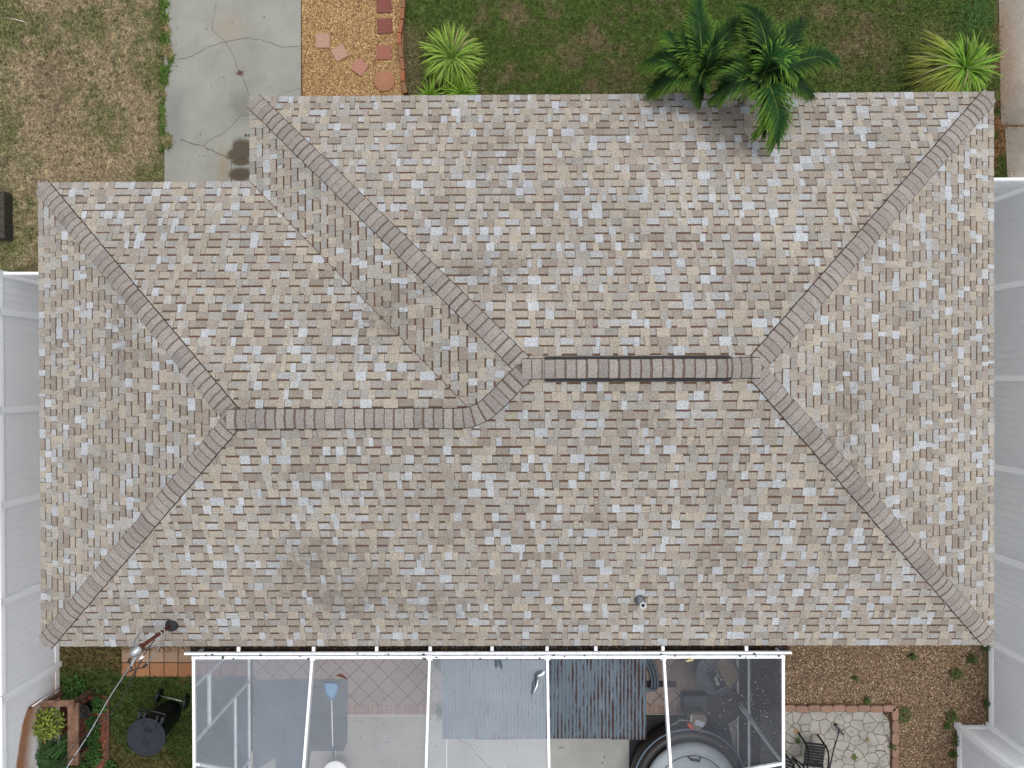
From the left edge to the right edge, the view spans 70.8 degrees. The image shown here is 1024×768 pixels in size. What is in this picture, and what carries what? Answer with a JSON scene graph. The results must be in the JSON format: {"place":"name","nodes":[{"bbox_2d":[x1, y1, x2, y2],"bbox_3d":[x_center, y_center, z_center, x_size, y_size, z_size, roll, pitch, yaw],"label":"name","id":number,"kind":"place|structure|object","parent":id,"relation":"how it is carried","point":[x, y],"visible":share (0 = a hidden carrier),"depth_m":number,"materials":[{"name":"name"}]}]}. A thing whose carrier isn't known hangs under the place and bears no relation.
{"place":"outdoors","nodes":[
{"label":"outdoors","id":0,"kind":"place"},
{"bbox_2d":[59,646,257,767],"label":"lawn","id":1,"kind":"structure","parent":0,"point":[124,757],"depth_m":15.66,"materials":[{"name":"green plant"}]},
{"bbox_2d":[61,674,89,704],"bbox_3d":[-9.482,6.639,15.587,0.642,0.224,0.632,38,90,0],"label":"weed","id":2,"kind":"object","parent":1,"relation":"on","point":[71,693],"visible":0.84,"depth_m":15.58,"materials":[{"name":"green plant"}]},
{"bbox_2d":[127,688,189,756],"bbox_3d":[-7.407,7.099,15.135,0.790,1.105,0.931,14,90,0],"label":"wheelie bin","id":3,"kind":"object","parent":1,"relation":"on","point":[147,734],"visible":1,"depth_m":14.63,"materials":[{"name":"plastic"}]},
{"bbox_2d":[164,0,300,181],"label":"driveway","id":4,"kind":"structure","parent":0,"point":[206,99],"depth_m":15.57,"materials":[{"name":"concrete"}]},
{"bbox_2d":[180,12,300,180],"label":"driveway cracks","id":5,"kind":"object","parent":4,"relation":"on","point":[247,91],"visible":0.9,"depth_m":15.57,"materials":[{"name":"grey concrete"}]},
{"bbox_2d":[301,0,403,95],"bbox_3d":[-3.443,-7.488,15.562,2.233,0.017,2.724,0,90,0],"label":"gravel","id":6,"kind":"structure","parent":0,"point":[328,21],"depth_m":15.57,"materials":[{"name":"gravel"}]},
{"bbox_2d":[316,34,329,47],"bbox_3d":[-4.087,-7.414,15.561,0.303,0.032,0.303,0,90,0],"label":"stepping stone","id":7,"kind":"object","parent":6,"relation":"on","point":[322,40],"visible":1,"depth_m":15.54,"materials":[{"name":"stone"}]},
{"bbox_2d":[331,44,348,61],"bbox_3d":[-3.724,-7.154,15.560,0.294,0.032,0.294,-27,90,0],"label":"stepping stone","id":8,"kind":"object","parent":6,"relation":"on","point":[339,53],"visible":1,"depth_m":15.54,"materials":[{"name":"stone"}]},
{"bbox_2d":[350,58,368,76],"bbox_3d":[-3.292,-6.843,15.559,0.294,0.032,0.294,33,90,0],"label":"stepping stone","id":9,"kind":"object","parent":6,"relation":"on","point":[359,67],"visible":1,"depth_m":15.54,"materials":[{"name":"stone"}]},
{"bbox_2d":[377,45,390,59],"bbox_3d":[-2.764,-7.160,15.553,0.311,0.032,0.311,0,90,0],"label":"stepping stone","id":10,"kind":"object","parent":6,"relation":"on","point":[383,52],"visible":1,"depth_m":15.54,"materials":[{"name":"stone"}]},
{"bbox_2d":[377,0,390,12],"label":"stepping stone","id":11,"kind":"object","parent":6,"relation":"on","point":[383,6],"visible":1,"depth_m":15.53,"materials":[{"name":"stone"}]},
{"bbox_2d":[374,71,394,91],"bbox_3d":[-2.757,-6.542,15.556,0.450,0.037,0.450,0,90,0],"label":"stepping stone","id":12,"kind":"object","parent":6,"relation":"on","point":[384,81],"visible":1,"depth_m":15.54,"materials":[{"name":"stone"}]},
{"bbox_2d":[377,18,392,33],"bbox_3d":[-2.746,-7.728,15.550,0.320,0.032,0.320,-4,90,0],"label":"stepping stone","id":13,"kind":"object","parent":6,"relation":"on","point":[384,26],"visible":1,"depth_m":15.53,"materials":[{"name":"stone"}]},
{"bbox_2d":[253,659,734,713],"bbox_3d":[-0.388,7.824,15.684,10.462,0.120,7.191,0,90,0],"label":"patio base","id":14,"kind":"object","parent":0,"point":[403,680],"visible":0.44,"depth_m":15.63,"materials":[{"name":"concrete"}]},
{"bbox_2d":[253,714,684,716],"bbox_3d":[-0.391,7.186,15.607,10.462,0.003,0.052,0,90,0],"label":"deck drain","id":15,"kind":"object","parent":14,"relation":"on","point":[389,715],"visible":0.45,"depth_m":15.62,"materials":[{"name":"metal"}]},
{"bbox_2d":[184,645,791,767],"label":"screen enclosure","id":16,"kind":"object","parent":14,"relation":"on","point":[760,720],"visible":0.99,"depth_m":12.96,"materials":[{"name":"metal"}]},
{"bbox_2d":[253,717,735,767],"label":"patio slab","id":17,"kind":"structure","parent":14,"relation":"on","point":[405,737],"depth_m":15.62,"materials":[{"name":"concrete"}]},
{"bbox_2d":[254,679,347,767],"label":"tarp","id":18,"kind":"object","parent":17,"relation":"on","point":[281,705],"visible":1,"depth_m":15.62,"materials":[{"name":"grey plastic"}]},
{"bbox_2d":[324,683,337,754],"bbox_3d":[-3.903,7.238,15.557,0.310,0.048,1.579,0,90,0],"label":"pool net","id":19,"kind":"object","parent":18,"relation":"on","point":[331,689],"visible":1,"depth_m":15.56,"materials":[{"name":"blue plastic"}]},
{"bbox_2d":[324,757,346,767],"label":"drum table","id":20,"kind":"object","parent":17,"relation":"on","point":[338,762],"visible":1,"depth_m":15.20,"materials":[{"name":"white plastic"}]},
{"bbox_2d":[629,715,731,767],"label":"ground sheet","id":21,"kind":"object","parent":17,"relation":"on","point":[653,722],"visible":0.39,"depth_m":15.57,"materials":[{"name":"grey"}]},
{"bbox_2d":[631,720,744,767],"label":"hot tub","id":22,"kind":"object","parent":21,"relation":"on","point":[690,748],"visible":0.94,"depth_m":14.98,"materials":[{"name":"plastic"}]},
{"bbox_2d":[253,659,735,713],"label":"patio tiles","id":23,"kind":"object","parent":14,"relation":"on","point":[396,699],"visible":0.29,"depth_m":15.62,"materials":[{"name":"tile"}]},
{"bbox_2d":[646,681,675,686],"bbox_3d":[3.178,6.481,15.558,0.725,0.039,0.131,0,90,0],"label":"rubber strip","id":24,"kind":"object","parent":23,"relation":"on","point":[669,684],"visible":0.64,"depth_m":15.54,"materials":[{"name":"black rubber"}]},
{"bbox_2d":[646,659,658,691],"bbox_3d":[2.958,6.179,15.458,0.403,0.132,0.855,0,90,0],"label":"pool hose","id":25,"kind":"object","parent":24,"relation":"on","point":[655,685],"visible":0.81,"depth_m":15.45,"materials":[{"name":"grey plastic"}]},
{"bbox_2d":[669,659,699,691],"bbox_3d":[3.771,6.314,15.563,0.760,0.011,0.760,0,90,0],"label":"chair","id":26,"kind":"object","parent":23,"relation":"on","point":[682,674],"visible":0.79,"depth_m":15.56,"materials":[{"name":"beige plastic"}]},
{"bbox_2d":[670,707,706,730],"bbox_3d":[3.698,7.058,15.227,0.769,0.673,0.409,0,90,0],"label":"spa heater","id":27,"kind":"object","parent":23,"relation":"on","point":[696,719],"visible":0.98,"depth_m":14.99,"materials":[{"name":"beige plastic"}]},
{"bbox_2d":[681,691,706,713],"bbox_3d":[3.897,6.812,15.425,0.492,0.290,0.366,0,90,0],"label":"storage box","id":28,"kind":"object","parent":23,"relation":"on","point":[693,699],"visible":0.86,"depth_m":15.28,"materials":[{"name":"plastic"}]},
{"bbox_2d":[694,659,738,695],"bbox_3d":[4.244,5.993,15.224,0.900,0.691,0.900,0,90,0],"label":"round table","id":29,"kind":"object","parent":23,"relation":"on","point":[703,680],"visible":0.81,"depth_m":14.88,"materials":[{"name":"grey glass"}]},
{"bbox_2d":[706,667,726,691],"bbox_3d":[4.218,6.082,14.852,0.248,0.048,0.474,-29,90,0],"label":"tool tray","id":30,"kind":"object","parent":29,"relation":"on","point":[718,682],"visible":1,"depth_m":14.85,"materials":[{"name":"grey metal"}]},
{"bbox_2d":[716,659,737,687],"bbox_3d":[4.464,5.931,14.854,0.324,0.033,0.631,-27,90,0],"label":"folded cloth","id":31,"kind":"object","parent":29,"relation":"on","point":[727,669],"visible":0.83,"depth_m":14.84,"materials":[{"name":"brown fabric"}]},
{"bbox_2d":[705,688,740,723],"bbox_3d":[4.496,6.850,15.437,0.820,0.260,0.820,0,90,0],"label":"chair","id":32,"kind":"object","parent":23,"relation":"on","point":[722,709],"visible":0.73,"depth_m":15.32,"materials":[{"name":"grey plastic"}]},
{"bbox_2d":[0,0,1015,767],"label":"ground","id":33,"kind":"structure","parent":0,"point":[34,268],"depth_m":15.62,"materials":[{"name":"brown soil"}]},
{"bbox_2d":[4,272,38,280],"bbox_3d":[-8.875,-2.138,14.709,1.784,1.880,0.150,0,90,0],"label":"vinyl fence","id":34,"kind":"object","parent":33,"relation":"on","point":[31,275],"visible":0.14,"depth_m":13.85,"materials":[{"name":"white plastic"}]},
{"bbox_2d":[0,270,61,767],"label":"vinyl fence","id":35,"kind":"object","parent":33,"relation":"on","point":[30,666],"visible":0.59,"depth_m":14.45,"materials":[{"name":"white plastic"}]},
{"bbox_2d":[0,0,165,271],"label":"lawn","id":36,"kind":"structure","parent":33,"relation":"on","point":[42,114],"depth_m":15.61,"materials":[{"name":"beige plant"}]},
{"bbox_2d":[0,191,13,240],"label":"timber crate","id":37,"kind":"object","parent":36,"relation":"on","point":[6,218],"visible":1,"depth_m":15.43,"materials":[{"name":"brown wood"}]},
{"bbox_2d":[156,0,176,151],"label":"edge grass","id":38,"kind":"structure","parent":36,"relation":"on","point":[165,138],"depth_m":15.56,"materials":[{"name":"green plant"}]},
{"bbox_2d":[60,694,106,767],"bbox_3d":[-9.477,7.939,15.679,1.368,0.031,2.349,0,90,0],"label":"bark mulch","id":39,"kind":"object","parent":33,"relation":"on","point":[103,740],"visible":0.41,"depth_m":15.68,"materials":[{"name":"brown wood"}]},
{"bbox_2d":[32,707,67,742],"bbox_3d":[-9.681,7.071,15.191,0.776,1.024,0.735,0,90,0],"label":"shrub","id":40,"kind":"object","parent":39,"relation":"on","point":[52,725],"visible":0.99,"depth_m":14.88,"materials":[{"name":"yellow plant"}]},
{"bbox_2d":[35,729,90,767],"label":"conifer shrub","id":41,"kind":"object","parent":39,"relation":"on","point":[50,754],"visible":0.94,"depth_m":14.87,"materials":[{"name":"green plant"}]},
{"bbox_2d":[40,689,92,764],"bbox_3d":[-9.376,7.212,15.279,0.821,0.845,1.386,0,90,0],"label":"wooden frame","id":42,"kind":"object","parent":39,"relation":"on","point":[72,706],"visible":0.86,"depth_m":14.90,"materials":[{"name":"brown wood"}]},
{"bbox_2d":[76,758,95,767],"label":"weed","id":43,"kind":"object","parent":39,"relation":"on","point":[83,765],"visible":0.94,"depth_m":15.60,"materials":[{"name":"green plant"}]},
{"bbox_2d":[80,701,92,717],"bbox_3d":[-9.176,6.995,15.539,0.290,0.320,0.288,0,90,0],"label":"plant pot","id":44,"kind":"object","parent":39,"relation":"on","point":[86,708],"visible":0.79,"depth_m":15.42,"materials":[{"name":"black plastic"}]},
{"bbox_2d":[80,738,102,757],"bbox_3d":[-9.137,7.859,15.594,0.467,0.217,0.461,-19,90,0],"label":"weed","id":45,"kind":"object","parent":39,"relation":"on","point":[94,743],"visible":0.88,"depth_m":15.57,"materials":[{"name":"green plant"}]},
{"bbox_2d":[84,715,101,731],"bbox_3d":[-9.075,7.356,15.595,0.365,0.210,0.354,0,90,0],"label":"weed","id":46,"kind":"object","parent":39,"relation":"on","point":[89,721],"visible":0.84,"depth_m":15.56,"materials":[{"name":"green plant"}]},
{"bbox_2d":[83,749,103,766],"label":"weed","id":47,"kind":"object","parent":39,"relation":"on","point":[93,759],"visible":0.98,"depth_m":15.57,"materials":[{"name":"green plant"}]},
{"bbox_2d":[87,729,100,741],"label":"weed","id":48,"kind":"object","parent":39,"relation":"on","point":[93,736],"visible":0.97,"depth_m":15.56,"materials":[{"name":"green plant"}]},
{"bbox_2d":[90,696,108,713],"bbox_3d":[-8.978,6.972,15.596,0.417,0.203,0.424,-31,90,0],"label":"weed","id":49,"kind":"object","parent":39,"relation":"on","point":[99,701],"visible":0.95,"depth_m":15.58,"materials":[{"name":"green plant"}]},
{"bbox_2d":[122,663,135,675],"bbox_3d":[-8.347,6.216,15.683,0.287,0.052,0.294,0,90,0],"label":"paver","id":50,"kind":"object","parent":33,"relation":"on","point":[125,666],"visible":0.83,"depth_m":15.66,"materials":[{"name":"stone"}]},
{"bbox_2d":[122,646,135,661],"bbox_3d":[-8.346,5.854,15.681,0.287,0.052,0.390,0,90,0],"label":"paver","id":51,"kind":"object","parent":33,"relation":"on","point":[125,656],"visible":0.4,"depth_m":15.65,"materials":[{"name":"stone"}]},
{"bbox_2d":[136,663,149,675],"bbox_3d":[-8.037,6.215,15.681,0.295,0.052,0.294,0,90,0],"label":"paver","id":52,"kind":"object","parent":33,"relation":"on","point":[142,671],"visible":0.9,"depth_m":15.65,"materials":[{"name":"concrete"}]},
{"bbox_2d":[136,647,149,661],"bbox_3d":[-8.036,5.853,15.679,0.296,0.052,0.390,0,90,0],"label":"paver","id":53,"kind":"object","parent":33,"relation":"on","point":[146,658],"visible":0.5,"depth_m":15.65,"materials":[{"name":"concrete"}]},
{"bbox_2d":[150,646,163,661],"bbox_3d":[-7.722,5.852,15.677,0.296,0.052,0.390,0,90,0],"label":"paver","id":54,"kind":"object","parent":33,"relation":"on","point":[158,656],"visible":0.63,"depth_m":15.65,"materials":[{"name":"concrete"}]},
{"bbox_2d":[150,663,163,675],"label":"paver","id":55,"kind":"object","parent":33,"relation":"on","point":[156,669],"visible":1,"depth_m":15.65,"materials":[{"name":"concrete"}]},
{"bbox_2d":[164,646,177,661],"bbox_3d":[-7.412,5.852,15.673,0.287,0.055,0.390,0,90,0],"label":"paver","id":56,"kind":"object","parent":33,"relation":"on","point":[171,655],"visible":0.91,"depth_m":15.65,"materials":[{"name":"concrete"}]},
{"bbox_2d":[164,663,177,675],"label":"paver","id":57,"kind":"object","parent":33,"relation":"on","point":[171,669],"visible":1,"depth_m":15.65,"materials":[{"name":"concrete"}]},
{"bbox_2d":[178,663,191,675],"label":"paver","id":58,"kind":"object","parent":33,"relation":"on","point":[185,669],"visible":0.94,"depth_m":15.65,"materials":[{"name":"concrete"}]},
{"bbox_2d":[178,646,192,661],"bbox_3d":[-7.103,5.851,15.671,0.296,0.055,0.390,0,90,0],"label":"paver","id":59,"kind":"object","parent":33,"relation":"on","point":[184,658],"visible":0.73,"depth_m":15.65,"materials":[{"name":"concrete"}]},
{"bbox_2d":[196,662,206,675],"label":"paver","id":60,"kind":"object","parent":33,"relation":"on","point":[201,669],"visible":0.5,"depth_m":15.65,"materials":[{"name":"concrete"}]},
{"bbox_2d":[207,663,220,675],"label":"paver","id":61,"kind":"object","parent":33,"relation":"on","point":[216,671],"visible":0.67,"depth_m":15.64,"materials":[{"name":"ceramic"}]},
{"bbox_2d":[222,662,235,675],"bbox_3d":[-6.162,6.210,15.668,0.295,0.052,0.294,0,90,0],"label":"paver","id":62,"kind":"object","parent":33,"relation":"on","point":[228,668],"visible":0.97,"depth_m":15.64,"materials":[{"name":"ceramic"}]},
{"bbox_2d":[236,663,247,675],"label":"paver","id":63,"kind":"object","parent":33,"relation":"on","point":[241,669],"visible":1,"depth_m":15.64,"materials":[{"name":"concrete"}]},
{"bbox_2d":[441,72,478,94],"bbox_3d":[-1.111,-6.143,15.294,1.032,0.524,0.994,-25,90,0],"label":"spider lily","id":64,"kind":"object","parent":33,"relation":"on","point":[461,89],"visible":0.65,"depth_m":15.17,"materials":[{"name":"green plant"}]},
{"bbox_2d":[36,89,996,651],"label":"house","id":65,"kind":"structure","parent":33,"relation":"on","point":[678,371],"depth_m":12.17,"materials":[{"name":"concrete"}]},
{"bbox_2d":[123,620,178,679],"bbox_3d":[-6.199,4.580,12.252,0.405,1.301,1.242,37,90,0],"label":"service mast","id":66,"kind":"object","parent":65,"relation":"on","point":[170,626],"visible":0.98,"depth_m":11.96,"materials":[{"name":"metal"}]},
{"bbox_2d":[59,660,141,766],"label":"telephone wire","id":67,"kind":"object","parent":66,"relation":"hanging from","point":[104,719],"visible":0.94,"depth_m":12.31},
{"bbox_2d":[66,656,137,767],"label":"service cable","id":68,"kind":"object","parent":66,"relation":"attached to","point":[132,662],"visible":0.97,"depth_m":11.79,"materials":[{"name":"rubber"}]},
{"bbox_2d":[441,645,646,739],"bbox_3d":[0.598,5.429,14.413,3.780,2.364,2.320,0,90,0],"label":"metal awning","id":69,"kind":"object","parent":65,"relation":"attached to","point":[490,699],"visible":0.77,"depth_m":13.31,"materials":[{"name":"metal"}]},
{"bbox_2d":[636,0,747,109],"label":"palm tree","id":70,"kind":"object","parent":33,"relation":"on","point":[693,57],"visible":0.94,"depth_m":11.92,"materials":[{"name":"green plant"}]},
{"bbox_2d":[703,1,842,155],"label":"palm tree","id":71,"kind":"object","parent":33,"relation":"on","point":[781,61],"visible":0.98,"depth_m":11.48,"materials":[{"name":"green plant"}]},
{"bbox_2d":[985,187,1023,754],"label":"vinyl fence","id":72,"kind":"object","parent":33,"relation":"on","point":[1005,723],"visible":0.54,"depth_m":14.86,"materials":[{"name":"white plastic"}]},
{"bbox_2d":[990,21,1023,177],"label":"verge grass","id":73,"kind":"structure","parent":33,"relation":"on","point":[999,165],"depth_m":15.48,"materials":[{"name":"green plant"}]},
{"bbox_2d":[994,178,1023,197],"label":"vinyl fence","id":74,"kind":"object","parent":33,"relation":"on","point":[1002,186],"visible":0.13,"depth_m":14.13,"materials":[{"name":"white plastic"}]},
{"bbox_2d":[404,0,1002,100],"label":"lawn","id":75,"kind":"structure","parent":0,"point":[575,44],"depth_m":15.51,"materials":[{"name":"green plant"}]},
{"bbox_2d":[414,75,450,95],"bbox_3d":[-1.723,-6.055,15.293,0.993,0.473,0.978,-36,90,0],"label":"spider lily","id":76,"kind":"object","parent":75,"relation":"on","point":[428,91],"visible":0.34,"depth_m":15.21,"materials":[{"name":"green plant"}]},
{"bbox_2d":[417,21,487,91],"bbox_3d":[-1.282,-6.900,15.195,1.585,0.716,1.508,0,90,0],"label":"spider lily","id":77,"kind":"object","parent":75,"relation":"on","point":[451,56],"visible":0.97,"depth_m":15.06,"materials":[{"name":"green plant"}]},
{"bbox_2d":[899,28,1007,91],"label":"fountain grass","id":78,"kind":"object","parent":75,"relation":"on","point":[950,68],"depth_m":14.96,"materials":[{"name":"green plant"}]},
{"bbox_2d":[941,0,1004,49],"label":"tall grass patch","id":79,"kind":"object","parent":75,"relation":"on","point":[971,16],"visible":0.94,"depth_m":15.40,"materials":[{"name":"green plant"}]},
{"bbox_2d":[784,645,985,767],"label":"pebble bed","id":80,"kind":"object","parent":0,"point":[886,714],"depth_m":15.57,"materials":[{"name":"brown gravel"}]},
{"bbox_2d":[785,703,795,711],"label":"edging block","id":81,"kind":"structure","parent":80,"relation":"on","point":[789,707],"depth_m":15.49,"materials":[{"name":"concrete"}]},
{"bbox_2d":[795,704,807,712],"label":"edging block","id":82,"kind":"structure","parent":80,"relation":"on","point":[801,708],"depth_m":15.49,"materials":[{"name":"concrete"}]},
{"bbox_2d":[807,703,820,711],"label":"edging block","id":83,"kind":"structure","parent":80,"relation":"on","point":[814,707],"depth_m":15.48,"materials":[{"name":"concrete"}]},
{"bbox_2d":[820,704,832,712],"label":"edging block","id":84,"kind":"structure","parent":80,"relation":"on","point":[825,708],"depth_m":15.48,"materials":[{"name":"concrete"}]},
{"bbox_2d":[785,711,889,767],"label":"stone patio","id":85,"kind":"structure","parent":80,"relation":"on","point":[848,723],"depth_m":15.56,"materials":[{"name":"grey stone"}]},
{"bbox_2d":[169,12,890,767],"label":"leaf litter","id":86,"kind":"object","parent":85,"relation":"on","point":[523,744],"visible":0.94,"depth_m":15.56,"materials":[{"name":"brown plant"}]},
{"bbox_2d":[785,753,800,767],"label":"patio chair","id":87,"kind":"object","parent":85,"relation":"on","point":[791,761],"visible":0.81,"depth_m":15.16,"materials":[{"name":"black metal"}]},
{"bbox_2d":[795,732,829,767],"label":"patio chair","id":88,"kind":"object","parent":85,"relation":"on","point":[812,758],"visible":1,"depth_m":15.15,"materials":[{"name":"black metal"}]},
{"bbox_2d":[829,723,843,767],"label":"broom","id":89,"kind":"object","parent":85,"relation":"on","point":[838,729],"visible":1,"depth_m":15.19,"materials":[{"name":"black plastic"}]},
{"bbox_2d":[832,703,845,711],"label":"edging block","id":90,"kind":"structure","parent":80,"relation":"on","point":[839,707],"depth_m":15.48,"materials":[{"name":"concrete"}]},
{"bbox_2d":[845,704,857,712],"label":"edging block","id":91,"kind":"structure","parent":80,"relation":"on","point":[851,708],"depth_m":15.48,"materials":[{"name":"concrete"}]},
{"bbox_2d":[856,703,870,711],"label":"edging block","id":92,"kind":"structure","parent":80,"relation":"on","point":[863,707],"depth_m":15.48,"materials":[{"name":"concrete"}]},
{"bbox_2d":[870,704,882,712],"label":"edging block","id":93,"kind":"structure","parent":80,"relation":"on","point":[876,708],"depth_m":15.48,"materials":[{"name":"concrete"}]},
{"bbox_2d":[881,703,895,711],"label":"edging block","id":94,"kind":"structure","parent":80,"relation":"on","point":[888,707],"depth_m":15.47,"materials":[{"name":"concrete"}]},
{"bbox_2d":[800,645,986,760],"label":"twigs","id":95,"kind":"object","parent":80,"relation":"on","point":[924,700],"visible":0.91,"depth_m":15.54,"materials":[{"name":"brown wood"}]},
{"bbox_2d":[890,719,898,732],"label":"edging block","id":96,"kind":"structure","parent":80,"relation":"on","point":[894,726],"depth_m":15.47,"materials":[{"name":"concrete"}]},
{"bbox_2d":[890,731,898,744],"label":"edging block","id":97,"kind":"structure","parent":80,"relation":"on","point":[894,738],"depth_m":15.48,"materials":[{"name":"concrete"}]},
{"bbox_2d":[890,756,898,767],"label":"edging block","id":98,"kind":"structure","parent":80,"relation":"on","point":[894,762],"depth_m":15.48,"materials":[{"name":"brick"}]},
{"bbox_2d":[890,707,898,719],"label":"edging block","id":99,"kind":"structure","parent":80,"relation":"on","point":[894,714],"depth_m":15.47,"materials":[{"name":"concrete"}]},
{"bbox_2d":[890,745,898,757],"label":"edging block","id":100,"kind":"structure","parent":80,"relation":"on","point":[894,753],"depth_m":15.48,"materials":[{"name":"concrete"}]},
{"bbox_2d":[898,708,911,722],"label":"weed","id":101,"kind":"object","parent":80,"relation":"on","point":[903,715],"visible":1,"depth_m":15.49,"materials":[{"name":"green plant"}]},
{"bbox_2d":[946,710,958,723],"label":"weed","id":102,"kind":"object","parent":80,"relation":"on","point":[953,715],"visible":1,"depth_m":15.48,"materials":[{"name":"green plant"}]},
{"bbox_2d":[950,668,962,681],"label":"weed","id":103,"kind":"object","parent":80,"relation":"on","point":[953,673],"visible":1,"depth_m":15.47,"materials":[{"name":"green plant"}]},
{"bbox_2d":[954,722,1018,767],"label":"vinyl fence","id":104,"kind":"object","parent":80,"relation":"on","point":[974,750],"visible":1,"depth_m":14.92,"materials":[{"name":"white plastic"}]},
{"bbox_2d":[964,725,1023,767],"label":"vinyl fence","id":105,"kind":"object","parent":80,"relation":"on","point":[1013,755],"visible":0.96,"depth_m":14.71,"materials":[{"name":"white plastic"}]},
{"bbox_2d":[998,0,1023,124],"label":"side path","id":106,"kind":"structure","parent":0,"point":[1011,17],"depth_m":15.46,"materials":[{"name":"concrete"}]},
{"bbox_2d":[1004,127,1023,177],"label":"side path","id":107,"kind":"structure","parent":0,"point":[1015,149],"depth_m":15.47,"materials":[{"name":"concrete"}]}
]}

